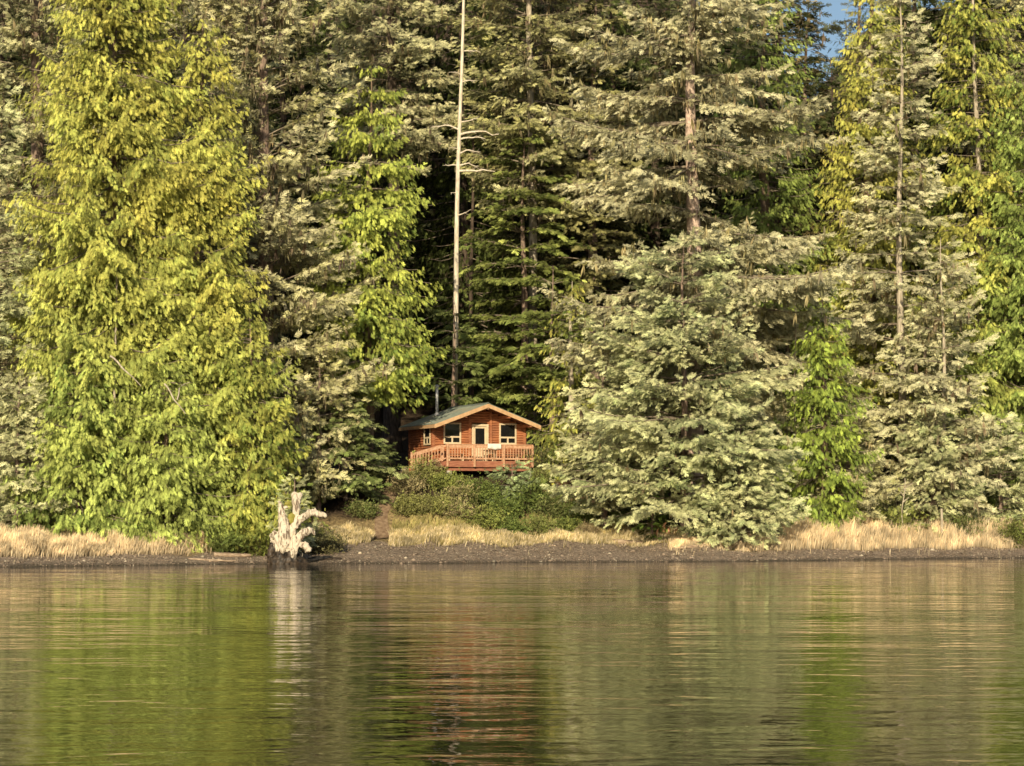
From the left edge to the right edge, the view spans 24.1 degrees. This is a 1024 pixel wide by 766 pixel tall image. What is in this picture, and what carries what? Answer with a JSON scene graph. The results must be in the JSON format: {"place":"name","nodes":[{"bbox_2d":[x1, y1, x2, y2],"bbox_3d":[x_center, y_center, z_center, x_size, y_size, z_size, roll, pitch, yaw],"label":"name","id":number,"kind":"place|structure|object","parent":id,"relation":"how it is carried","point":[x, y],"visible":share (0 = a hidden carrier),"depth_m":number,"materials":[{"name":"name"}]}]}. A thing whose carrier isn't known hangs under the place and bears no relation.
{"place":"outdoors","nodes":[
{"label":"outdoors","id":0,"kind":"place"},
{"bbox_2d":[0,521,217,561],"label":"dry grass","id":1,"kind":"structure","parent":0,"point":[25,542],"depth_m":126.44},
{"bbox_2d":[374,472,399,538],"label":"path","id":2,"kind":"structure","parent":0,"point":[381,527],"depth_m":140.88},
{"bbox_2d":[314,520,684,553],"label":"dry grass","id":3,"kind":"structure","parent":0,"point":[440,535],"depth_m":138.39,"materials":[{"name":"plant"}]},
{"bbox_2d":[0,558,1023,765],"bbox_3d":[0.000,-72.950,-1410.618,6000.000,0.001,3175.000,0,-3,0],"label":"water","id":4,"kind":"structure","parent":0,"point":[902,662],"depth_m":43.28,"materials":[{"name":"green liquid"}]},
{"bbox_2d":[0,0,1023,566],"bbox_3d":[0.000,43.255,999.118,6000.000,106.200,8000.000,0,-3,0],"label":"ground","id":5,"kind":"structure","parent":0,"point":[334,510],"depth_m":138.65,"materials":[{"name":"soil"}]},
{"bbox_2d":[0,0,51,335],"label":"hemlock tree","id":6,"kind":"object","parent":5,"relation":"on","point":[3,57],"visible":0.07,"depth_m":179.69,"materials":[{"name":"green plant"}]},
{"bbox_2d":[0,73,59,519],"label":"spruce tree","id":7,"kind":"object","parent":5,"relation":"on","point":[5,297],"visible":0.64,"depth_m":133.37,"materials":[{"name":"green plant"}]},
{"bbox_2d":[0,368,82,529],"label":"spruce tree","id":8,"kind":"object","parent":5,"relation":"on","point":[30,417],"visible":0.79,"depth_m":129.59,"materials":[{"name":"green plant"}]},
{"bbox_2d":[1,0,126,380],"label":"spruce tree","id":9,"kind":"object","parent":5,"relation":"on","point":[28,146],"visible":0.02,"depth_m":176.41,"materials":[{"name":"green plant"}]},
{"bbox_2d":[0,0,129,498],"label":"spruce tree","id":10,"kind":"object","parent":5,"relation":"on","point":[36,22],"visible":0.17,"depth_m":145.41,"materials":[{"name":"green plant"}]},
{"bbox_2d":[0,339,157,542],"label":"cedar tree","id":11,"kind":"object","parent":5,"relation":"on","point":[68,522],"visible":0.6,"depth_m":129.37,"materials":[{"name":"green plant"}]},
{"bbox_2d":[11,0,149,360],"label":"cedar tree","id":12,"kind":"object","parent":5,"relation":"on","point":[119,81],"visible":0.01,"depth_m":175.22,"materials":[{"name":"green plant"}]},
{"bbox_2d":[0,0,259,533],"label":"cedar tree","id":13,"kind":"object","parent":5,"relation":"on","point":[72,285],"visible":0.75,"depth_m":132.41,"materials":[{"name":"green plant"}]},
{"bbox_2d":[89,362,246,551],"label":"cedar tree","id":14,"kind":"object","parent":5,"relation":"on","point":[195,516],"visible":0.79,"depth_m":129.52,"materials":[{"name":"green plant"}]},
{"bbox_2d":[122,0,247,359],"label":"spruce tree","id":15,"kind":"object","parent":5,"relation":"on","point":[184,37],"visible":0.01,"depth_m":173.34,"materials":[{"name":"green plant"}]},
{"bbox_2d":[98,16,318,532],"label":"cedar tree","id":16,"kind":"object","parent":5,"relation":"on","point":[221,286],"visible":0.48,"depth_m":134.70,"materials":[{"name":"green plant"}]},
{"bbox_2d":[120,0,318,446],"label":"spruce tree","id":17,"kind":"object","parent":5,"relation":"on","point":[184,21],"visible":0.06,"depth_m":151.95,"materials":[{"name":"green plant"}]},
{"bbox_2d":[198,527,254,553],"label":"shrub","id":18,"kind":"object","parent":5,"relation":"on","point":[225,545],"visible":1,"depth_m":129.56,"materials":[{"name":"green plant"}]},
{"bbox_2d":[183,317,338,552],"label":"cedar tree","id":19,"kind":"object","parent":5,"relation":"on","point":[253,484],"visible":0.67,"depth_m":132.59,"materials":[{"name":"green plant"}]},
{"bbox_2d":[232,520,304,556],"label":"shrub","id":20,"kind":"object","parent":5,"relation":"on","point":[261,548],"visible":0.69,"depth_m":129.79,"materials":[{"name":"green plant"}]},
{"bbox_2d":[179,0,395,500],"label":"spruce tree","id":21,"kind":"object","parent":5,"relation":"on","point":[270,218],"visible":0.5,"depth_m":141.81,"materials":[{"name":"green plant"}]},
{"bbox_2d":[229,0,363,420],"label":"hemlock tree","id":22,"kind":"object","parent":5,"relation":"on","point":[283,117],"visible":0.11,"depth_m":175.60,"materials":[{"name":"green plant"}]},
{"bbox_2d":[267,491,332,563],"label":"driftwood stump","id":23,"kind":"object","parent":5,"relation":"on","point":[286,544],"visible":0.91,"depth_m":126.78,"materials":[{"name":"white wood"}]},
{"bbox_2d":[270,330,369,510],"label":"spruce tree","id":24,"kind":"object","parent":5,"relation":"on","point":[323,473],"visible":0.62,"depth_m":140.82,"materials":[{"name":"green plant"}]},
{"bbox_2d":[301,527,350,554],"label":"shrub","id":25,"kind":"object","parent":5,"relation":"on","point":[327,542],"visible":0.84,"depth_m":131.31,"materials":[{"name":"green plant"}]},
{"bbox_2d":[270,0,405,416],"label":"spruce tree","id":26,"kind":"object","parent":5,"relation":"on","point":[330,85],"visible":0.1,"depth_m":180.37,"materials":[{"name":"green plant"}]},
{"bbox_2d":[293,374,408,508],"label":"hemlock tree","id":27,"kind":"object","parent":5,"relation":"on","point":[356,483],"visible":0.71,"depth_m":141.85,"materials":[{"name":"green plant"}]},
{"bbox_2d":[341,497,382,520],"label":"shrub","id":28,"kind":"object","parent":5,"relation":"on","point":[358,508],"visible":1,"depth_m":140.44,"materials":[{"name":"green plant"}]},
{"bbox_2d":[290,65,449,477],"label":"cedar tree","id":29,"kind":"object","parent":5,"relation":"on","point":[367,217],"visible":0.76,"depth_m":145.67,"materials":[{"name":"green plant"}]},
{"bbox_2d":[339,431,404,479],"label":"hemlock tree","id":30,"kind":"object","parent":5,"relation":"on","point":[381,449],"visible":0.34,"depth_m":145.34,"materials":[{"name":"green plant"}]},
{"bbox_2d":[293,0,453,422],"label":"spruce tree","id":31,"kind":"object","parent":5,"relation":"on","point":[377,413],"visible":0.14,"depth_m":178.40,"materials":[{"name":"green plant"}]},
{"bbox_2d":[311,0,469,454],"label":"spruce tree","id":32,"kind":"object","parent":5,"relation":"on","point":[358,12],"visible":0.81,"depth_m":165.81,"materials":[{"name":"green plant"}]},
{"bbox_2d":[340,0,450,364],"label":"cedar tree","id":33,"kind":"object","parent":5,"relation":"on","point":[413,69],"visible":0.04,"depth_m":189.10,"materials":[{"name":"green plant"}]},
{"bbox_2d":[382,466,428,495],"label":"shrub","id":34,"kind":"object","parent":5,"relation":"on","point":[415,485],"visible":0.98,"depth_m":143.08,"materials":[{"name":"green plant"}]},
{"bbox_2d":[389,490,432,515],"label":"shrub","id":35,"kind":"object","parent":5,"relation":"on","point":[402,502],"visible":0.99,"depth_m":141.02,"materials":[{"name":"green plant"}]},
{"bbox_2d":[391,450,445,487],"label":"shrub","id":36,"kind":"object","parent":5,"relation":"on","point":[424,471],"visible":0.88,"depth_m":144.12,"materials":[{"name":"green plant"}]},
{"bbox_2d":[404,485,460,516],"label":"shrub","id":37,"kind":"object","parent":5,"relation":"on","point":[435,501],"visible":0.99,"depth_m":140.78,"materials":[{"name":"green plant"}]},
{"bbox_2d":[377,0,507,401],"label":"hemlock tree","id":38,"kind":"object","parent":5,"relation":"on","point":[442,68],"visible":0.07,"depth_m":187.29,"materials":[{"name":"green plant"}]},
{"bbox_2d":[423,467,470,491],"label":"shrub","id":39,"kind":"object","parent":5,"relation":"on","point":[448,479],"visible":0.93,"depth_m":143.74,"materials":[{"name":"green plant"}]},
{"bbox_2d":[409,0,489,248],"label":"spruce tree","id":40,"kind":"object","parent":5,"relation":"on","point":[447,27],"visible":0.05,"depth_m":203.34,"materials":[{"name":"green plant"}]},
{"bbox_2d":[415,296,490,427],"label":"hemlock tree","id":41,"kind":"object","parent":5,"relation":"on","point":[472,364],"visible":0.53,"depth_m":155.71,"materials":[{"name":"green plant"}]},
{"bbox_2d":[430,495,485,520],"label":"shrub","id":42,"kind":"object","parent":5,"relation":"on","point":[460,510],"visible":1,"depth_m":140.53,"materials":[{"name":"green plant"}]},
{"bbox_2d":[381,0,546,410],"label":"spruce tree","id":43,"kind":"object","parent":5,"relation":"on","point":[465,193],"visible":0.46,"depth_m":176.20,"materials":[{"name":"green plant"}]},
{"bbox_2d":[432,0,497,405],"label":"dead tree","id":44,"kind":"object","parent":5,"relation":"on","point":[456,247],"visible":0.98,"depth_m":157.83,"materials":[{"name":"wood"}]},
{"bbox_2d":[438,478,491,503],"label":"shrub","id":45,"kind":"object","parent":5,"relation":"on","point":[453,492],"visible":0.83,"depth_m":142.82,"materials":[{"name":"green plant"}]},
{"bbox_2d":[399,385,540,478],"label":"cabin","id":46,"kind":"object","parent":5,"relation":"on","point":[458,431],"visible":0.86,"depth_m":149.58,"materials":[{"name":"brown wood"}]},
{"bbox_2d":[443,423,460,443],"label":"window","id":47,"kind":"structure","parent":46,"relation":"in","point":[451,431],"depth_m":149.28,"materials":[{"name":"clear glass"}]},
{"bbox_2d":[499,423,515,444],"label":"window","id":48,"kind":"structure","parent":46,"relation":"in","point":[507,431],"depth_m":150.67,"materials":[{"name":"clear glass"}]},
{"bbox_2d":[469,122,484,404],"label":"dead tree","id":49,"kind":"object","parent":5,"relation":"on","point":[471,388],"visible":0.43,"depth_m":168.63,"materials":[{"name":"wood"}]},
{"bbox_2d":[456,471,506,503],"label":"shrub","id":50,"kind":"object","parent":5,"relation":"on","point":[486,487],"visible":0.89,"depth_m":143.34,"materials":[{"name":"green plant"}]},
{"bbox_2d":[459,502,513,530],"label":"shrub","id":51,"kind":"object","parent":5,"relation":"on","point":[484,522],"visible":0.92,"depth_m":140.61,"materials":[{"name":"green plant"}]},
{"bbox_2d":[417,0,584,407],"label":"cedar tree","id":52,"kind":"object","parent":5,"relation":"on","point":[515,218],"visible":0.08,"depth_m":179.00,"materials":[{"name":"green plant"}]},
{"bbox_2d":[478,491,529,519],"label":"shrub","id":53,"kind":"object","parent":5,"relation":"on","point":[513,506],"visible":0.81,"depth_m":142.37,"materials":[{"name":"green plant"}]},
{"bbox_2d":[388,509,630,544],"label":"dry grass","id":54,"kind":"structure","parent":5,"relation":"on","point":[412,522],"depth_m":140.36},
{"bbox_2d":[489,509,533,533],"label":"shrub","id":55,"kind":"object","parent":5,"relation":"on","point":[514,524],"visible":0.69,"depth_m":140.41,"materials":[{"name":"green plant"}]},
{"bbox_2d":[0,539,1023,565],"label":"pebbles","id":56,"kind":"object","parent":5,"relation":"on","point":[489,558],"visible":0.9,"depth_m":133.76,"materials":[{"name":"gravel"}]},
{"bbox_2d":[266,473,320,551],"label":"spruce tree","id":57,"kind":"object","parent":56,"relation":"on","point":[304,510],"visible":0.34,"depth_m":129.90,"materials":[{"name":"green plant"}]},
{"bbox_2d":[484,460,540,508],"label":"shrub","id":58,"kind":"object","parent":5,"relation":"on","point":[516,478],"visible":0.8,"depth_m":143.90,"materials":[{"name":"green plant"}]},
{"bbox_2d":[435,123,601,444],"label":"hemlock tree","id":59,"kind":"object","parent":5,"relation":"on","point":[494,339],"visible":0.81,"depth_m":163.64,"materials":[{"name":"green plant"}]},
{"bbox_2d":[428,0,621,455],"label":"spruce tree","id":60,"kind":"object","parent":5,"relation":"on","point":[512,77],"visible":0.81,"depth_m":166.95,"materials":[{"name":"green plant"}]},
{"bbox_2d":[497,474,561,513],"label":"shrub","id":61,"kind":"object","parent":5,"relation":"on","point":[531,498],"visible":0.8,"depth_m":143.60,"materials":[{"name":"green plant"}]},
{"bbox_2d":[522,510,562,535],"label":"shrub","id":62,"kind":"object","parent":5,"relation":"on","point":[538,524],"visible":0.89,"depth_m":140.41,"materials":[{"name":"green plant"}]},
{"bbox_2d":[481,0,604,401],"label":"spruce tree","id":63,"kind":"object","parent":5,"relation":"on","point":[538,54],"visible":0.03,"depth_m":189.07,"materials":[{"name":"green plant"}]},
{"bbox_2d":[521,490,577,519],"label":"shrub","id":64,"kind":"object","parent":5,"relation":"on","point":[553,507],"visible":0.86,"depth_m":142.79,"materials":[{"name":"green plant"}]},
{"bbox_2d":[464,0,642,445],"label":"spruce tree","id":65,"kind":"object","parent":5,"relation":"on","point":[538,9],"visible":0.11,"depth_m":173.81,"materials":[{"name":"green plant"}]},
{"bbox_2d":[489,261,618,460],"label":"hemlock tree","id":66,"kind":"object","parent":5,"relation":"on","point":[545,377],"visible":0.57,"depth_m":158.10,"materials":[{"name":"green plant"}]},
{"bbox_2d":[522,281,618,484],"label":"cedar tree","id":67,"kind":"object","parent":5,"relation":"on","point":[571,376],"visible":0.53,"depth_m":150.08,"materials":[{"name":"green plant"}]},
{"bbox_2d":[517,0,655,459],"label":"spruce tree","id":68,"kind":"object","parent":5,"relation":"on","point":[591,277],"visible":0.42,"depth_m":169.91,"materials":[{"name":"green plant"}]},
{"bbox_2d":[537,314,667,528],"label":"spruce tree","id":69,"kind":"object","parent":5,"relation":"on","point":[569,472],"visible":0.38,"depth_m":143.23,"materials":[{"name":"green plant"}]},
{"bbox_2d":[537,0,673,429],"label":"cedar tree","id":70,"kind":"object","parent":5,"relation":"on","point":[611,83],"visible":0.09,"depth_m":177.92,"materials":[{"name":"green plant"}]},
{"bbox_2d":[632,494,672,541],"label":"shrub","id":71,"kind":"object","parent":5,"relation":"on","point":[659,522],"visible":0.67,"depth_m":140.41,"materials":[{"name":"green plant"}]},
{"bbox_2d":[573,0,744,451],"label":"hemlock tree","id":72,"kind":"object","parent":5,"relation":"on","point":[654,232],"visible":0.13,"depth_m":178.24,"materials":[{"name":"green plant"}]},
{"bbox_2d":[540,226,812,536],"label":"spruce tree","id":73,"kind":"object","parent":5,"relation":"on","point":[646,440],"visible":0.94,"depth_m":139.29,"materials":[{"name":"green plant"}]},
{"bbox_2d":[611,0,783,387],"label":"spruce tree","id":74,"kind":"object","parent":5,"relation":"on","point":[682,115],"visible":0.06,"depth_m":178.32,"materials":[{"name":"green plant"}]},
{"bbox_2d":[537,0,874,524],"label":"spruce tree","id":75,"kind":"object","parent":5,"relation":"on","point":[777,289],"visible":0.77,"depth_m":148.69,"materials":[{"name":"green plant"}]},
{"bbox_2d":[668,0,797,431],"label":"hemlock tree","id":76,"kind":"object","parent":5,"relation":"on","point":[725,72],"visible":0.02,"depth_m":179.94,"materials":[{"name":"green plant"}]},
{"bbox_2d":[668,407,811,549],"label":"spruce tree","id":77,"kind":"object","parent":5,"relation":"on","point":[758,493],"visible":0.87,"depth_m":138.28,"materials":[{"name":"green plant"}]},
{"bbox_2d":[679,0,841,501],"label":"cedar tree","id":78,"kind":"object","parent":5,"relation":"on","point":[764,213],"visible":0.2,"depth_m":164.02,"materials":[{"name":"green plant"}]},
{"bbox_2d":[678,0,861,449],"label":"spruce tree","id":79,"kind":"object","parent":5,"relation":"on","point":[799,32],"visible":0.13,"depth_m":176.23,"materials":[{"name":"green plant"}]},
{"bbox_2d":[729,266,847,512],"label":"cedar tree","id":80,"kind":"object","parent":5,"relation":"on","point":[787,350],"visible":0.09,"depth_m":155.27,"materials":[{"name":"green plant"}]},
{"bbox_2d":[774,0,858,479],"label":"spruce tree","id":81,"kind":"object","parent":5,"relation":"on","point":[812,128],"visible":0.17,"depth_m":176.43,"materials":[{"name":"green plant"}]},
{"bbox_2d":[770,284,884,530],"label":"cedar tree","id":82,"kind":"object","parent":5,"relation":"on","point":[824,454],"visible":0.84,"depth_m":145.82,"materials":[{"name":"green plant"}]},
{"bbox_2d":[777,63,894,470],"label":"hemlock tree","id":83,"kind":"object","parent":5,"relation":"on","point":[823,124],"visible":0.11,"depth_m":175.57,"materials":[{"name":"green plant"}]},
{"bbox_2d":[667,508,1023,556],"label":"dry grass","id":84,"kind":"structure","parent":5,"relation":"on","point":[869,533],"depth_m":143.94,"materials":[{"name":"plant"}]},
{"bbox_2d":[789,59,906,474],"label":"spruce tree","id":85,"kind":"object","parent":5,"relation":"on","point":[857,75],"visible":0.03,"depth_m":178.73,"materials":[{"name":"green plant"}]},
{"bbox_2d":[816,11,883,247],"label":"spruce tree","id":86,"kind":"object","parent":5,"relation":"on","point":[841,35],"visible":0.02,"depth_m":206.27,"materials":[{"name":"green plant"}]},
{"bbox_2d":[796,395,907,521],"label":"spruce tree","id":87,"kind":"object","parent":5,"relation":"on","point":[872,499],"visible":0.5,"depth_m":147.24,"materials":[{"name":"green plant"}]},
{"bbox_2d":[828,0,894,472],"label":"spruce tree","id":88,"kind":"object","parent":5,"relation":"on","point":[859,21],"visible":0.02,"depth_m":183.17,"materials":[{"name":"green plant"}]},
{"bbox_2d":[789,0,956,511],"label":"cedar tree","id":89,"kind":"object","parent":5,"relation":"on","point":[866,132],"visible":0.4,"depth_m":162.85,"materials":[{"name":"green plant"}]},
{"bbox_2d":[828,0,954,402],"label":"cedar tree","id":90,"kind":"object","parent":5,"relation":"on","point":[908,37],"visible":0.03,"depth_m":191.93,"materials":[{"name":"green plant"}]},
{"bbox_2d":[806,0,999,515],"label":"spruce tree","id":91,"kind":"object","parent":5,"relation":"on","point":[921,186],"visible":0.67,"depth_m":153.74,"materials":[{"name":"green plant"}]},
{"bbox_2d":[858,487,949,531],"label":"shrub","id":92,"kind":"object","parent":5,"relation":"on","point":[897,520],"visible":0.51,"depth_m":146.91,"materials":[{"name":"green plant"}]},
{"bbox_2d":[837,0,1018,469],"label":"cedar tree","id":93,"kind":"object","parent":5,"relation":"on","point":[914,95],"visible":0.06,"depth_m":176.66,"materials":[{"name":"green plant"}]},
{"bbox_2d":[874,396,986,535],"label":"spruce tree","id":94,"kind":"object","parent":5,"relation":"on","point":[919,441],"visible":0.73,"depth_m":148.09,"materials":[{"name":"green plant"}]},
{"bbox_2d":[875,234,1023,519],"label":"spruce tree","id":95,"kind":"object","parent":5,"relation":"on","point":[977,428],"visible":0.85,"depth_m":149.30,"materials":[{"name":"green plant"}]},
{"bbox_2d":[885,0,1015,370],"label":"spruce tree","id":96,"kind":"object","parent":5,"relation":"on","point":[920,76],"visible":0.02,"depth_m":191.76,"materials":[{"name":"green plant"}]},
{"bbox_2d":[882,0,1023,439],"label":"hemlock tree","id":97,"kind":"object","parent":5,"relation":"on","point":[934,88],"visible":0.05,"depth_m":174.91,"materials":[{"name":"green plant"}]},
{"bbox_2d":[902,0,1023,509],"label":"cedar tree","id":98,"kind":"object","parent":5,"relation":"on","point":[967,174],"visible":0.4,"depth_m":159.49,"materials":[{"name":"green plant"}]},
{"bbox_2d":[945,507,994,536],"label":"shrub","id":99,"kind":"object","parent":5,"relation":"on","point":[959,520],"visible":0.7,"depth_m":147.61,"materials":[{"name":"green plant"}]},
{"bbox_2d":[931,0,1023,476],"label":"spruce tree","id":100,"kind":"object","parent":5,"relation":"on","point":[942,71],"visible":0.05,"depth_m":177.95,"materials":[{"name":"green plant"}]},
{"bbox_2d":[938,0,1023,318],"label":"spruce tree","id":101,"kind":"object","parent":5,"relation":"on","point":[1019,4],"visible":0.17,"depth_m":167.20,"materials":[{"name":"green plant"}]},
{"bbox_2d":[950,53,1023,516],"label":"cedar tree","id":102,"kind":"object","parent":5,"relation":"on","point":[1013,301],"visible":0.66,"depth_m":156.31,"materials":[{"name":"green plant"}]},
{"bbox_2d":[955,411,1023,523],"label":"spruce tree","id":103,"kind":"object","parent":5,"relation":"on","point":[1016,500],"visible":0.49,"depth_m":151.20,"materials":[{"name":"green plant"}]},
{"bbox_2d":[991,516,1023,547],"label":"shrub","id":104,"kind":"object","parent":5,"relation":"on","point":[1016,533],"visible":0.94,"depth_m":147.67,"materials":[{"name":"green plant"}]},
{"bbox_2d":[695,0,954,96],"label":"sky","id":105,"kind":"structure","parent":0,"point":[835,9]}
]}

